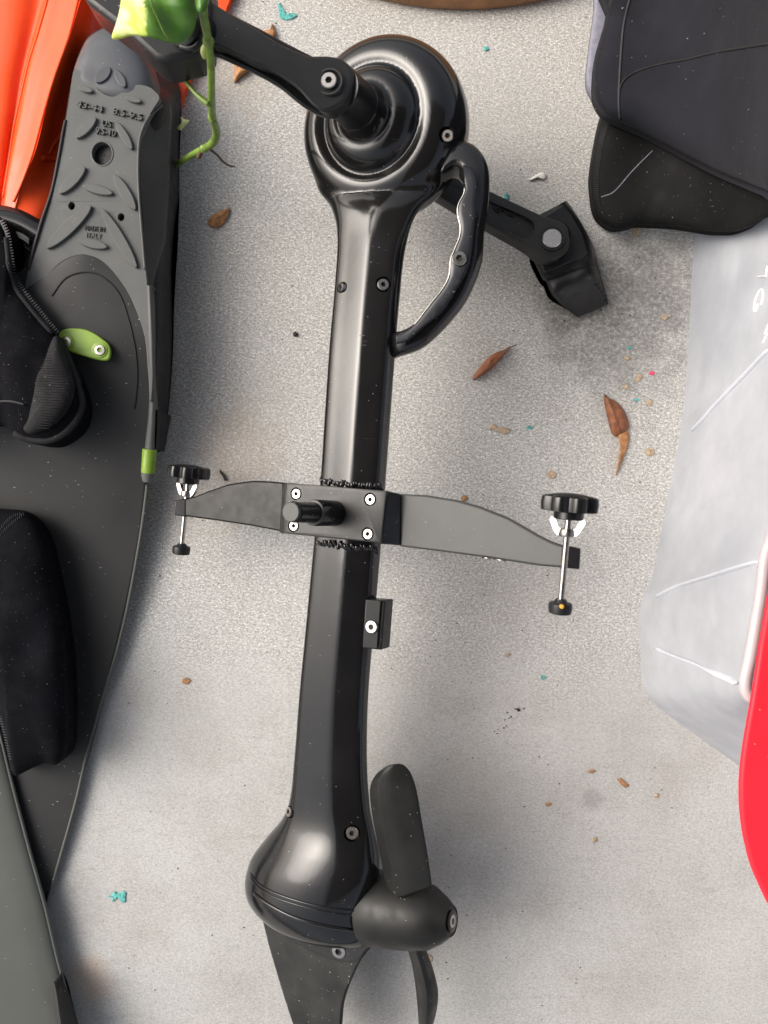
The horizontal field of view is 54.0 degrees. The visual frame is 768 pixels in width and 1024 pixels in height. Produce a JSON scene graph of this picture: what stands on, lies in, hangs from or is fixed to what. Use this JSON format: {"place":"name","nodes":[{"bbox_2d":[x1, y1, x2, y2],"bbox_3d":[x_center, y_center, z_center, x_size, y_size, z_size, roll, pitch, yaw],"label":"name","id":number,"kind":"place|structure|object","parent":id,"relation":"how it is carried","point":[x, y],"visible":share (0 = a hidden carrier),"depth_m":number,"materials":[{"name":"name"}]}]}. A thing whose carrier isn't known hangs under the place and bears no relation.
{"place":"outdoors","nodes":[
{"label":"outdoors","id":0,"kind":"place"},
{"bbox_2d":[95,1,685,1019],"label":"dirt crumbs","id":1,"kind":"object","parent":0,"point":[483,495],"visible":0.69,"depth_m":0.72,"materials":[{"name":"brown soil"}]},
{"bbox_2d":[26,0,767,1023],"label":"concrete floor","id":2,"kind":"structure","parent":0,"point":[182,804],"depth_m":0.72,"materials":[{"name":"grey concrete"}]},
{"bbox_2d":[0,28,180,905],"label":"swim fin","id":3,"kind":"object","parent":2,"relation":"on","point":[96,275],"visible":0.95,"depth_m":0.67,"materials":[{"name":"black rubber"}]},
{"bbox_2d":[0,509,76,775],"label":"neoprene sleeve","id":4,"kind":"object","parent":3,"relation":"on","point":[38,698],"visible":1,"depth_m":0.66,"materials":[{"name":"black fabric"}]},
{"bbox_2d":[0,727,77,1023],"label":"swim fin","id":5,"kind":"object","parent":3,"relation":"on","point":[34,987],"visible":1,"depth_m":0.70,"materials":[{"name":"grey rubber"}]},
{"bbox_2d":[0,217,91,447],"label":"wetsuit boot","id":6,"kind":"object","parent":3,"relation":"on","point":[45,398],"visible":0.98,"depth_m":0.63,"materials":[{"name":"rubber"}]},
{"bbox_2d":[107,891,125,902],"bbox_3d":[-0.255,0.368,0.719,0.018,0.001,0.011,0,90,0],"label":"teal chip","id":7,"kind":"object","parent":2,"relation":"on","point":[121,896],"visible":1,"depth_m":0.72,"materials":[{"name":"teal plastic"}]},
{"bbox_2d":[0,0,232,260],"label":"orange fin","id":8,"kind":"object","parent":2,"relation":"on","point":[42,42],"visible":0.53,"depth_m":0.68,"materials":[{"name":"orange plastic"}]},
{"bbox_2d":[182,678,190,684],"bbox_3d":[-0.189,0.162,0.719,0.009,0.001,0.007,0,90,0],"label":"tan flake","id":9,"kind":"object","parent":2,"relation":"on","point":[185,680],"visible":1,"depth_m":0.72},
{"bbox_2d":[207,208,229,227],"bbox_3d":[-0.157,-0.280,0.715,0.026,0.009,0.013,-33,90,0],"label":"dry leaf","id":10,"kind":"object","parent":2,"relation":"on","point":[217,219],"visible":1,"depth_m":0.71,"materials":[{"name":"brown plant"}]},
{"bbox_2d":[219,470,226,480],"bbox_3d":[-0.153,-0.035,0.718,0.008,0.003,0.011,0,90,0],"label":"dark twig","id":11,"kind":"object","parent":2,"relation":"on","point":[223,475],"visible":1,"depth_m":0.72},
{"bbox_2d":[234,65,248,82],"bbox_3d":[-0.135,-0.420,0.716,0.017,0.007,0.021,0,90,0],"label":"leaf fragment","id":12,"kind":"object","parent":2,"relation":"on","point":[239,72],"visible":0.66,"depth_m":0.71,"materials":[{"name":"brown plant"}]},
{"bbox_2d":[264,24,275,36],"bbox_3d":[-0.109,-0.457,0.717,0.014,0.006,0.013,-37,90,0],"label":"leaf fragment","id":13,"kind":"object","parent":2,"relation":"on","point":[271,31],"visible":0.69,"depth_m":0.71,"materials":[{"name":"brown plant"}]},
{"bbox_2d":[278,3,296,19],"bbox_3d":[-0.095,-0.476,0.719,0.022,0.001,0.012,34,90,0],"label":"teal chip","id":14,"kind":"object","parent":2,"relation":"on","point":[283,15],"visible":1,"depth_m":0.72,"materials":[{"name":"teal plastic"}]},
{"bbox_2d":[86,0,608,1023],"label":"pedal drive","id":15,"kind":"structure","parent":2,"relation":"on","point":[390,150],"depth_m":0.59,"materials":[{"name":"black paint"}]},
{"bbox_2d":[112,0,235,167],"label":"pothos vine","id":16,"kind":"object","parent":15,"relation":"on","point":[171,21],"visible":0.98,"depth_m":0.46,"materials":[{"name":"green plant"}]},
{"bbox_2d":[386,0,541,9],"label":"round board","id":17,"kind":"object","parent":2,"relation":"on","point":[463,4],"visible":1,"depth_m":0.71,"materials":[{"name":"brown wood"}]},
{"bbox_2d":[461,495,467,500],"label":"tan flake","id":18,"kind":"object","parent":2,"relation":"on","point":[464,498],"visible":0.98,"depth_m":0.72,"materials":[{"name":"brown"}]},
{"bbox_2d":[472,345,515,379],"bbox_3d":[0.104,-0.145,0.714,0.054,0.012,0.010,-43,90,0],"label":"dry leaf","id":19,"kind":"object","parent":2,"relation":"on","point":[490,363],"visible":1,"depth_m":0.71,"materials":[{"name":"brown plant"}]},
{"bbox_2d":[489,424,510,433],"bbox_3d":[0.111,-0.079,0.719,0.020,0.002,0.010,0,90,0],"label":"tan flake","id":20,"kind":"object","parent":2,"relation":"on","point":[503,430],"visible":1,"depth_m":0.72,"materials":[{"name":"beige"}]},
{"bbox_2d":[529,172,546,180],"bbox_3d":[0.147,-0.321,0.718,0.017,0.003,0.008,0,90,0],"label":"white fluff","id":21,"kind":"object","parent":2,"relation":"on","point":[542,175],"visible":1,"depth_m":0.72,"materials":[{"name":"white"}]},
{"bbox_2d":[547,470,555,478],"bbox_3d":[0.160,-0.036,0.719,0.010,0.001,0.008,0,90,0],"label":"tan flake","id":22,"kind":"object","parent":2,"relation":"on","point":[551,474],"visible":1,"depth_m":0.72,"materials":[{"name":"beige"}]},
{"bbox_2d":[603,393,628,436],"bbox_3d":[0.222,-0.094,0.713,0.019,0.012,0.043,-14,90,0],"label":"dry leaf","id":23,"kind":"object","parent":2,"relation":"on","point":[618,421],"visible":1,"depth_m":0.71,"materials":[{"name":"brown plant"}]},
{"bbox_2d":[616,431,628,473],"bbox_3d":[0.228,-0.057,0.717,0.011,0.006,0.043,3,90,0],"label":"leaf fragment","id":24,"kind":"object","parent":2,"relation":"on","point":[624,439],"visible":1,"depth_m":0.72,"materials":[{"name":"brown plant"}]},
{"bbox_2d":[617,778,628,787],"bbox_3d":[0.228,0.259,0.719,0.012,0.001,0.010,0,90,0],"label":"tan flake","id":25,"kind":"object","parent":2,"relation":"on","point":[622,782],"visible":1,"depth_m":0.72,"materials":[{"name":"orange"}]},
{"bbox_2d":[632,228,640,237],"bbox_3d":[0.241,-0.268,0.719,0.008,0.001,0.013,0,90,0],"label":"tan flake","id":26,"kind":"object","parent":2,"relation":"on","point":[636,231],"visible":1,"depth_m":0.72,"materials":[{"name":"beige"}]},
{"bbox_2d":[635,373,642,381],"bbox_3d":[0.244,-0.128,0.719,0.007,0.001,0.008,0,90,0],"label":"tan flake","id":27,"kind":"object","parent":2,"relation":"on","point":[639,376],"visible":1,"depth_m":0.72,"materials":[{"name":"beige"}]},
{"bbox_2d":[644,447,654,455],"bbox_3d":[0.254,-0.058,0.719,0.010,0.001,0.009,0,90,0],"label":"tan flake","id":28,"kind":"object","parent":2,"relation":"on","point":[649,451],"visible":1,"depth_m":0.72,"materials":[{"name":"beige"}]},
{"bbox_2d":[646,399,652,405],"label":"tan flake","id":29,"kind":"object","parent":2,"relation":"on","point":[649,402],"visible":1,"depth_m":0.72,"materials":[{"name":"beige"}]},
{"bbox_2d":[660,314,668,320],"bbox_3d":[0.268,-0.186,0.719,0.009,0.001,0.007,0,90,0],"label":"tan flake","id":30,"kind":"object","parent":2,"relation":"on","point":[664,317],"visible":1,"depth_m":0.72,"materials":[{"name":"beige"}]},
{"bbox_2d":[638,217,767,765],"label":"storage tub","id":31,"kind":"object","parent":2,"relation":"on","point":[701,611],"visible":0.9,"depth_m":0.62,"materials":[{"name":"plastic"}]},
{"bbox_2d":[585,0,767,235],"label":"wetsuit","id":32,"kind":"object","parent":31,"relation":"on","point":[677,92],"visible":1,"depth_m":0.63,"materials":[{"name":"black fabric"}]},
{"bbox_2d":[738,591,767,903],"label":"tub lid","id":33,"kind":"object","parent":31,"relation":"on","point":[753,790],"visible":1,"depth_m":0.47,"materials":[{"name":"red plastic"}]}
]}

